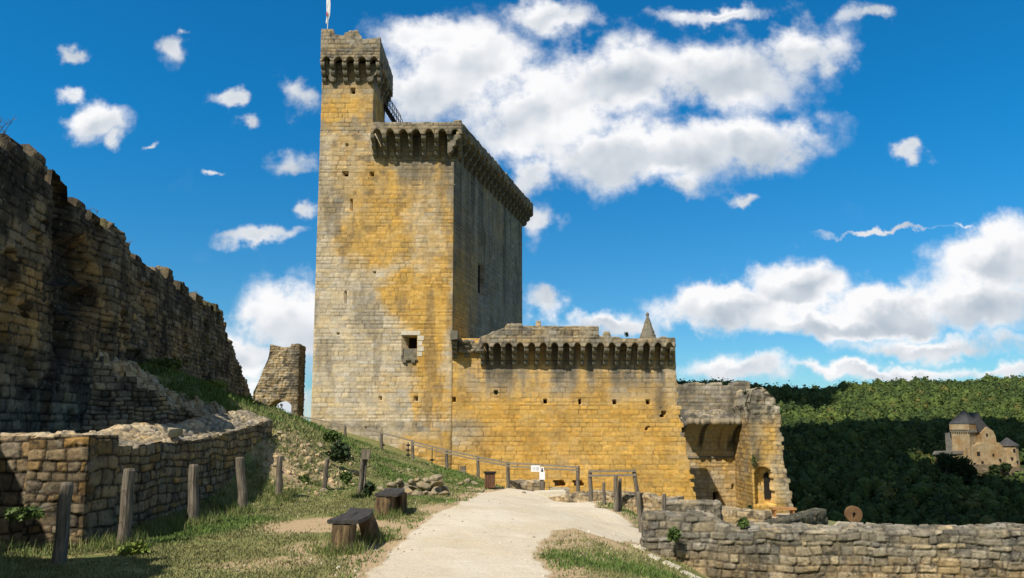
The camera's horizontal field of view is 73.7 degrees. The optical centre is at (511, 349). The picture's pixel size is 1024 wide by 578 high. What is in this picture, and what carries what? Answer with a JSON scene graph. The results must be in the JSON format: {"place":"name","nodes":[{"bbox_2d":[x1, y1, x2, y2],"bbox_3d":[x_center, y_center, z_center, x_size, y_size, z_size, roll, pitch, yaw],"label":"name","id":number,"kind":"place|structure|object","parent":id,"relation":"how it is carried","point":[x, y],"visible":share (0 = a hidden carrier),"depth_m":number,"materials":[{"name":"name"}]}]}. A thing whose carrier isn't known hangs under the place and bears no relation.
{"place":"outdoors","nodes":[
{"label":"outdoors","id":0,"kind":"place"},
{"bbox_2d":[0,0,1023,421],"label":"sky","id":1,"kind":"structure","parent":0,"point":[822,193],"materials":[{"name":"blue"}]},
{"bbox_2d":[1,364,1023,577],"bbox_3d":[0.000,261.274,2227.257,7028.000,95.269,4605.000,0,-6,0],"label":"ground","id":2,"kind":"structure","parent":0,"point":[489,555],"depth_m":10.49,"materials":[{"name":"beige gravel"}]},
{"bbox_2d":[1,503,44,522],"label":"bush","id":3,"kind":"object","parent":2,"relation":"on","point":[35,514],"visible":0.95,"depth_m":8.46,"materials":[{"name":"green plant"}]},
{"bbox_2d":[0,133,250,432],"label":"great wall ruin","id":4,"kind":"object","parent":2,"relation":"on","point":[81,287],"visible":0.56,"depth_m":14.60,"materials":[{"name":"stone"}]},
{"bbox_2d":[0,117,14,136],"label":"dry weed","id":5,"kind":"object","parent":4,"relation":"on","point":[1,127],"visible":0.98,"depth_m":12.04,"materials":[{"name":"brown plant"}]},
{"bbox_2d":[114,539,152,555],"bbox_3d":[-4.793,2.545,8.673,0.455,0.258,0.341,0,-6,0],"label":"bush","id":6,"kind":"object","parent":2,"relation":"on","point":[141,547],"visible":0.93,"depth_m":8.62,"materials":[{"name":"green plant"}]},
{"bbox_2d":[0,409,272,544],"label":"wall","id":7,"kind":"structure","parent":2,"relation":"on","point":[37,468],"depth_m":9.76,"materials":[{"name":"stone"}]},
{"bbox_2d":[167,427,182,437],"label":"coping block","id":8,"kind":"structure","parent":7,"relation":"on","point":[174,432],"depth_m":12.25,"materials":[{"name":"beige stone"}]},
{"bbox_2d":[80,352,226,433],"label":"stepped wall","id":9,"kind":"structure","parent":2,"relation":"on","point":[129,392],"depth_m":16.10,"materials":[{"name":"stone"}]},
{"bbox_2d":[2,456,329,564],"bbox_3d":[-5.259,2.552,11.723,0.786,1.331,10.778,-1,-6,5],"label":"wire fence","id":10,"kind":"object","parent":2,"relation":"on","point":[61,540],"visible":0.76,"depth_m":9.12,"materials":[{"name":"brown wood"}]},
{"bbox_2d":[146,355,190,369],"bbox_3d":[-10.064,0.411,19.264,1.813,0.552,1.084,0,-6,0],"label":"bush","id":11,"kind":"object","parent":2,"relation":"on","point":[172,363],"visible":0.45,"depth_m":19.13,"materials":[{"name":"green plant"}]},
{"bbox_2d":[0,434,412,577],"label":"tall grass","id":12,"kind":"structure","parent":2,"relation":"on","point":[360,542],"depth_m":10.57,"materials":[{"name":"green plant"}]},
{"bbox_2d":[201,378,231,388],"bbox_3d":[-9.665,1.121,22.008,0.964,0.448,0.917,-3,-7,25],"label":"bush","id":13,"kind":"object","parent":2,"relation":"on","point":[220,384],"visible":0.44,"depth_m":21.95,"materials":[{"name":"green plant"}]},
{"bbox_2d":[235,393,256,403],"bbox_3d":[-9.049,1.690,22.953,0.910,0.511,0.634,0,-6,0],"label":"bush","id":14,"kind":"object","parent":2,"relation":"on","point":[249,398],"visible":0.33,"depth_m":22.88,"materials":[{"name":"green plant"}]},
{"bbox_2d":[253,343,305,418],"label":"arched wall fragment","id":15,"kind":"object","parent":2,"relation":"on","point":[282,378],"visible":0.62,"depth_m":45.09,"materials":[{"name":"stone"}]},
{"bbox_2d":[245,429,358,498],"bbox_3d":[-5.401,3.107,19.623,2.517,1.656,7.304,0,-6,0],"label":"rubble","id":16,"kind":"object","parent":2,"relation":"on","point":[316,493],"visible":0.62,"depth_m":17.99,"materials":[{"name":"beige stone"}]},
{"bbox_2d":[298,474,311,483],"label":"bush","id":17,"kind":"object","parent":2,"relation":"on","point":[303,478],"visible":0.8,"depth_m":16.91,"materials":[{"name":"green plant"}]},
{"bbox_2d":[321,430,343,443],"bbox_3d":[-5.499,2.671,20.820,0.608,0.506,0.503,-3,-7,24],"label":"bush","id":18,"kind":"object","parent":2,"relation":"on","point":[330,436],"visible":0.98,"depth_m":20.75,"materials":[{"name":"green plant"}]},
{"bbox_2d":[323,439,353,463],"bbox_3d":[-4.930,2.915,19.598,0.778,0.726,0.654,-5,-8,35],"label":"bush","id":19,"kind":"object","parent":2,"relation":"on","point":[340,453],"visible":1,"depth_m":19.50,"materials":[{"name":"green plant"}]},
{"bbox_2d":[339,470,352,485],"bbox_3d":[-3.936,3.037,16.160,0.410,0.384,0.286,0,-6,0],"label":"bush","id":20,"kind":"object","parent":2,"relation":"on","point":[346,477],"visible":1,"depth_m":16.11,"materials":[{"name":"green plant"}]},
{"bbox_2d":[0,359,707,577],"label":"grass","id":21,"kind":"structure","parent":2,"relation":"on","point":[620,566],"depth_m":10.07,"materials":[{"name":"green plant"}]},
{"bbox_2d":[349,470,358,475],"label":"rock","id":22,"kind":"object","parent":2,"relation":"on","point":[355,472],"visible":0.52,"depth_m":19.72,"materials":[{"name":"stone"}]},
{"bbox_2d":[327,508,381,552],"bbox_3d":[-2.072,2.475,9.320,0.621,0.482,1.326,0,-6,0],"label":"stump bench","id":23,"kind":"object","parent":2,"relation":"on","point":[344,526],"visible":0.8,"depth_m":8.87,"materials":[{"name":"brown wood"}]},
{"bbox_2d":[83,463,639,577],"bbox_3d":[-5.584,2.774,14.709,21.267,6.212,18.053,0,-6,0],"label":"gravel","id":24,"kind":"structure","parent":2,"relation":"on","point":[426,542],"depth_m":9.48,"materials":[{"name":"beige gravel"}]},
{"bbox_2d":[357,449,369,494],"bbox_3d":[-3.629,3.139,16.678,0.334,1.402,0.185,0,-6,0],"label":"board post","id":25,"kind":"object","parent":2,"relation":"on","point":[365,455],"visible":0.74,"depth_m":16.66,"materials":[{"name":"grey wood"}]},
{"bbox_2d":[363,481,374,496],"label":"bush","id":26,"kind":"object","parent":2,"relation":"on","point":[369,488],"visible":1,"depth_m":15.59,"materials":[{"name":"green plant"}]},
{"bbox_2d":[375,487,406,516],"bbox_3d":[-2.160,2.756,12.221,0.508,0.482,1.007,0,-6,4],"label":"stump bench","id":27,"kind":"object","parent":2,"relation":"on","point":[388,499],"visible":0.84,"depth_m":11.87,"materials":[{"name":"brown wood"}]},
{"bbox_2d":[386,482,396,487],"bbox_3d":[-3.194,3.614,18.108,0.296,0.210,0.356,-2,-18,13],"label":"rock","id":28,"kind":"object","parent":2,"relation":"on","point":[391,484],"visible":0.77,"depth_m":17.99,"materials":[{"name":"stone"}]},
{"bbox_2d":[397,482,408,487],"bbox_3d":[-2.940,3.699,18.410,0.342,0.267,0.218,0,-6,-1],"label":"rock","id":29,"kind":"object","parent":2,"relation":"on","point":[403,484],"visible":0.59,"depth_m":18.36,"materials":[{"name":"stone"}]},
{"bbox_2d":[395,478,402,484],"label":"rock","id":30,"kind":"object","parent":29,"relation":"on","point":[398,481],"visible":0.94,"depth_m":18.23,"materials":[{"name":"stone"}]},
{"bbox_2d":[404,487,412,493],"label":"rock","id":31,"kind":"object","parent":2,"relation":"on","point":[407,489],"visible":0.34,"depth_m":17.37,"materials":[{"name":"stone"}]},
{"bbox_2d":[406,442,410,456],"bbox_3d":[-4.757,4.742,31.266,0.222,1.046,0.222,2,-7,-15],"label":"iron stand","id":32,"kind":"object","parent":2,"relation":"on","point":[408,449],"visible":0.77,"depth_m":31.21,"materials":[{"name":"grey metal"}]},
{"bbox_2d":[409,484,417,489],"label":"rock","id":33,"kind":"object","parent":2,"relation":"on","point":[413,487],"visible":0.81,"depth_m":18.53,"materials":[{"name":"stone"}]},
{"bbox_2d":[408,479,415,484],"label":"rock","id":34,"kind":"object","parent":33,"relation":"on","point":[411,481],"visible":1,"depth_m":18.49,"materials":[{"name":"stone"}]},
{"bbox_2d":[412,490,421,495],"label":"rock","id":35,"kind":"object","parent":2,"relation":"on","point":[414,492],"visible":0.72,"depth_m":17.00,"materials":[{"name":"stone"}]},
{"bbox_2d":[311,29,532,468],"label":"stone keep","id":36,"kind":"structure","parent":2,"relation":"on","point":[420,225],"depth_m":41.06,"materials":[{"name":"yellow stone"}]},
{"bbox_2d":[326,0,329,28],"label":"flag","id":37,"kind":"object","parent":36,"relation":"on","point":[328,9],"visible":1,"depth_m":43.25,"materials":[{"name":"white fabric"}]},
{"bbox_2d":[409,338,416,348],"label":"window","id":38,"kind":"structure","parent":36,"relation":"in","point":[412,341],"depth_m":41.24,"materials":[{"name":"black"}]},
{"bbox_2d":[478,265,479,293],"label":"window","id":39,"kind":"structure","parent":36,"relation":"in","point":[478,265],"depth_m":45.83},
{"bbox_2d":[416,481,430,490],"bbox_3d":[-2.436,3.746,18.742,0.447,0.242,0.390,10,-19,-13],"label":"rock","id":40,"kind":"object","parent":2,"relation":"on","point":[423,486],"visible":1,"depth_m":18.61,"materials":[{"name":"stone"}]},
{"bbox_2d":[423,477,430,483],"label":"rock","id":41,"kind":"object","parent":40,"relation":"on","point":[426,479],"visible":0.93,"depth_m":18.78,"materials":[{"name":"stone"}]},
{"bbox_2d":[431,486,441,494],"bbox_3d":[-1.958,3.665,17.655,0.256,0.255,0.378,-11,-16,25],"label":"rock","id":42,"kind":"object","parent":2,"relation":"on","point":[435,490],"visible":0.62,"depth_m":17.59,"materials":[{"name":"stone"}]},
{"bbox_2d":[430,479,443,487],"bbox_3d":[-2.086,3.725,18.949,0.375,0.348,0.401,-11,-8,-8],"label":"rock","id":43,"kind":"object","parent":2,"relation":"on","point":[439,483],"visible":0.61,"depth_m":18.83,"materials":[{"name":"stone"}]},
{"bbox_2d":[300,416,579,491],"bbox_3d":[-4.492,4.896,30.444,16.868,4.048,0.896,-5,-8,36],"label":"rail fence","id":44,"kind":"object","parent":2,"relation":"on","point":[508,466],"visible":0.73,"depth_m":28.04,"materials":[{"name":"brown wood"}]},
{"bbox_2d":[531,465,539,471],"bbox_3d":[0.897,4.547,26.108,0.340,0.240,0.036,0,-6,0],"label":"notice sheet","id":45,"kind":"object","parent":44,"relation":"attached to","point":[535,468],"visible":1,"depth_m":26.09,"materials":[{"name":"white paper"}]},
{"bbox_2d":[438,491,448,494],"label":"rock","id":46,"kind":"object","parent":2,"relation":"on","point":[443,492],"visible":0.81,"depth_m":17.44,"materials":[{"name":"stone"}]},
{"bbox_2d":[441,485,448,490],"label":"rock","id":47,"kind":"object","parent":2,"relation":"on","point":[445,488],"visible":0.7,"depth_m":19.16,"materials":[{"name":"stone"}]},
{"bbox_2d":[460,466,465,472],"bbox_3d":[-2.080,5.143,28.806,0.337,0.460,0.263,0,-6,0],"label":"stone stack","id":48,"kind":"object","parent":2,"relation":"on","point":[462,468],"visible":0.52,"depth_m":28.70,"materials":[{"name":"grey stone"}]},
{"bbox_2d":[484,471,495,487],"bbox_3d":[-0.792,4.687,24.619,0.440,0.567,0.440,0,-6,0],"label":"litter bin","id":49,"kind":"object","parent":2,"relation":"on","point":[489,479],"visible":1,"depth_m":24.43,"materials":[{"name":"brown wood"}]},
{"bbox_2d":[510,479,544,490],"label":"rubble wall","id":50,"kind":"structure","parent":2,"relation":"on","point":[529,485],"depth_m":27.44,"materials":[{"name":"stone"}]},
{"bbox_2d":[539,467,544,489],"bbox_3d":[1.150,4.959,26.067,0.210,0.951,0.146,0,-6,0],"label":"notice board","id":51,"kind":"object","parent":2,"relation":"on","point":[541,475],"visible":0.94,"depth_m":26.02,"materials":[{"name":"white wood"}]},
{"bbox_2d":[534,490,565,496],"bbox_3d":[1.383,5.348,24.969,1.141,0.420,0.460,0,-6,0],"label":"kerb stone","id":52,"kind":"object","parent":2,"relation":"on","point":[549,493],"visible":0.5,"depth_m":24.79,"materials":[{"name":"beige stone"}]},
{"bbox_2d":[549,487,569,493],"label":"stone block","id":53,"kind":"structure","parent":2,"relation":"on","point":[567,489],"depth_m":26.10,"materials":[{"name":"beige stone"}]},
{"bbox_2d":[450,312,695,499],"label":"curtain wall","id":54,"kind":"structure","parent":2,"relation":"on","point":[585,398],"depth_m":39.81,"materials":[{"name":"stone"}]},
{"bbox_2d":[602,482,605,504],"bbox_3d":[2.356,3.801,17.467,0.104,0.801,0.093,0,-6,0],"label":"wooden post","id":55,"kind":"object","parent":2,"relation":"on","point":[603,494],"visible":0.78,"depth_m":17.45,"materials":[{"name":"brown wood"}]},
{"bbox_2d":[588,470,638,506],"bbox_3d":[3.318,4.490,22.138,1.701,1.192,0.171,0,-6,0],"label":"timber frame","id":56,"kind":"object","parent":2,"relation":"on","point":[633,474],"visible":0.75,"depth_m":22.10,"materials":[{"name":"brown wood"}]},
{"bbox_2d":[548,490,683,516],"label":"rubble wall","id":57,"kind":"structure","parent":2,"relation":"on","point":[651,501],"depth_m":22.71,"materials":[{"name":"stone"}]},
{"bbox_2d":[613,475,618,511],"bbox_3d":[2.286,3.284,15.022,0.114,1.037,0.099,2,-7,-15],"label":"wooden post","id":58,"kind":"object","parent":2,"relation":"on","point":[615,488],"visible":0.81,"depth_m":15.00,"materials":[{"name":"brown wood"}]},
{"bbox_2d":[618,478,621,510],"bbox_3d":[2.399,3.344,15.159,0.105,0.959,0.090,0,-6,0],"label":"wooden post","id":59,"kind":"object","parent":2,"relation":"on","point":[620,493],"visible":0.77,"depth_m":15.15,"materials":[{"name":"grey wood"}]},
{"bbox_2d":[636,491,641,532],"bbox_3d":[2.314,3.182,12.321,0.116,1.218,0.100,0,-6,0],"label":"wooden post","id":60,"kind":"object","parent":2,"relation":"on","point":[638,498],"visible":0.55,"depth_m":12.32,"materials":[{"name":"grey wood"}]},
{"bbox_2d":[631,544,646,550],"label":"stone slab","id":61,"kind":"structure","parent":2,"relation":"on","point":[637,546],"depth_m":10.62,"materials":[{"name":"beige stone"}]},
{"bbox_2d":[648,553,660,559],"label":"stone slab","id":62,"kind":"structure","parent":2,"relation":"on","point":[654,557],"depth_m":10.20,"materials":[{"name":"beige stone"}]},
{"bbox_2d":[661,494,665,510],"bbox_3d":[3.163,3.533,14.194,0.110,1.059,0.105,6,-9,-42],"label":"wooden post","id":63,"kind":"object","parent":2,"relation":"on","point":[663,505],"visible":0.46,"depth_m":14.20,"materials":[{"name":"grey wood"}]},
{"bbox_2d":[662,560,680,568],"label":"stone slab","id":64,"kind":"structure","parent":2,"relation":"on","point":[672,564],"depth_m":10.06,"materials":[{"name":"beige stone"}]},
{"bbox_2d":[680,570,700,577],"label":"stone slab","id":65,"kind":"structure","parent":2,"relation":"on","point":[689,573],"depth_m":9.80,"materials":[{"name":"beige stone"}]},
{"bbox_2d":[666,497,722,519],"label":"rubble wall","id":66,"kind":"structure","parent":2,"relation":"on","point":[714,507],"depth_m":16.45,"materials":[{"name":"stone"}]},
{"bbox_2d":[676,380,793,512],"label":"ruined hall","id":67,"kind":"structure","parent":2,"relation":"on","point":[729,430],"depth_m":46.63,"materials":[{"name":"stone"}]},
{"bbox_2d":[750,455,757,464],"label":"wall plant","id":68,"kind":"object","parent":67,"relation":"attached to","point":[754,458],"depth_m":43.78,"materials":[{"name":"green plant"}]},
{"bbox_2d":[763,472,771,498],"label":"pointed window","id":69,"kind":"structure","parent":67,"relation":"in","point":[767,492],"depth_m":44.35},
{"bbox_2d":[722,505,771,523],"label":"rubble wall","id":70,"kind":"structure","parent":2,"relation":"on","point":[732,515],"depth_m":19.01,"materials":[{"name":"stone"}]},
{"bbox_2d":[640,509,1023,577],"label":"terrace wall","id":71,"kind":"structure","parent":2,"relation":"on","point":[710,544],"depth_m":10.38,"materials":[{"name":"stone"}]},
{"bbox_2d":[667,526,681,542],"bbox_3d":[2.493,2.847,10.512,0.243,0.268,0.194,0,-6,0],"label":"bush","id":72,"kind":"object","parent":71,"relation":"attached to","point":[674,534],"visible":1,"depth_m":10.46,"materials":[{"name":"green plant"}]},
{"bbox_2d":[736,517,750,527],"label":"bush","id":73,"kind":"object","parent":71,"relation":"on","point":[743,522],"visible":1,"depth_m":10.62,"materials":[{"name":"green plant"}]},
{"bbox_2d":[676,373,1023,525],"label":"woodland","id":74,"kind":"object","parent":2,"relation":"on","point":[844,443],"visible":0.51,"depth_m":373.31,"materials":[{"name":"green plant"}]},
{"bbox_2d":[844,506,862,521],"bbox_3d":[7.104,3.779,14.207,0.347,1.046,0.160,0,-6,0],"label":"disc marker","id":75,"kind":"object","parent":2,"relation":"on","point":[850,516],"visible":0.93,"depth_m":14.17,"materials":[{"name":"brown wood"}]},
{"bbox_2d":[933,451,957,472],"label":"hillside tree","id":76,"kind":"object","parent":2,"relation":"on","point":[942,461],"visible":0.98,"depth_m":337.93,"materials":[{"name":"green plant"}]},
{"bbox_2d":[940,455,968,476],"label":"hillside tree","id":77,"kind":"object","parent":2,"relation":"on","point":[954,467],"visible":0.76,"depth_m":336.44,"materials":[{"name":"green plant"}]},
{"bbox_2d":[954,455,974,469],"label":"hillside tree","id":78,"kind":"object","parent":2,"relation":"on","point":[966,461],"visible":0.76,"depth_m":337.11,"materials":[{"name":"green plant"}]},
{"bbox_2d":[965,466,978,476],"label":"hillside tree","id":79,"kind":"object","parent":2,"relation":"on","point":[972,470],"visible":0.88,"depth_m":336.40,"materials":[{"name":"green plant"}]},
{"bbox_2d":[933,411,1023,475],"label":"distant castle","id":80,"kind":"structure","parent":2,"relation":"on","point":[972,436],"depth_m":347.16,"materials":[{"name":"stone"}]},
{"bbox_2d":[977,471,991,478],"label":"hillside tree","id":81,"kind":"object","parent":2,"relation":"on","point":[983,475],"visible":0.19,"depth_m":337.24,"materials":[{"name":"green plant"}]},
{"bbox_2d":[980,468,989,473],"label":"cliff rock","id":82,"kind":"object","parent":2,"relation":"on","point":[983,470],"visible":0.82,"depth_m":341.40,"materials":[{"name":"beige stone"}]},
{"bbox_2d":[988,464,1000,473],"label":"hillside tree","id":83,"kind":"object","parent":2,"relation":"on","point":[993,467],"visible":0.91,"depth_m":337.36,"materials":[{"name":"green plant"}]},
{"bbox_2d":[999,462,1012,475],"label":"hillside tree","id":84,"kind":"object","parent":2,"relation":"on","point":[1006,467],"visible":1,"depth_m":337.72,"materials":[{"name":"green plant"}]},
{"bbox_2d":[772,513,789,517],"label":"lookout floor","id":85,"kind":"structure","parent":0,"point":[780,514],"depth_m":24.59,"materials":[{"name":"beige stone"}]},
{"bbox_2d":[769,507,796,516],"bbox_3d":[9.565,5.730,24.113,0.847,0.308,0.366,0,-6,0],"label":"lookout bench","id":86,"kind":"object","parent":85,"relation":"on","point":[774,511],"visible":0.83,"depth_m":23.97,"materials":[{"name":"brown wood"}]},
{"bbox_2d":[763,508,827,524],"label":"parapet wall","id":87,"kind":"structure","parent":85,"relation":"on","point":[813,516],"depth_m":19.79,"materials":[{"name":"stone"}]},
{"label":"rock","id":88,"kind":"object","parent":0,"visible":0},
{"bbox_2d":[429,474,442,480],"bbox_3d":[-1.933,3.276,17.439,0.387,0.156,0.211,-14,7,-16],"label":"rock","id":89,"kind":"object","parent":88,"relation":"on","point":[436,477],"visible":1,"depth_m":17.39,"materials":[{"name":"stone"}]}
]}

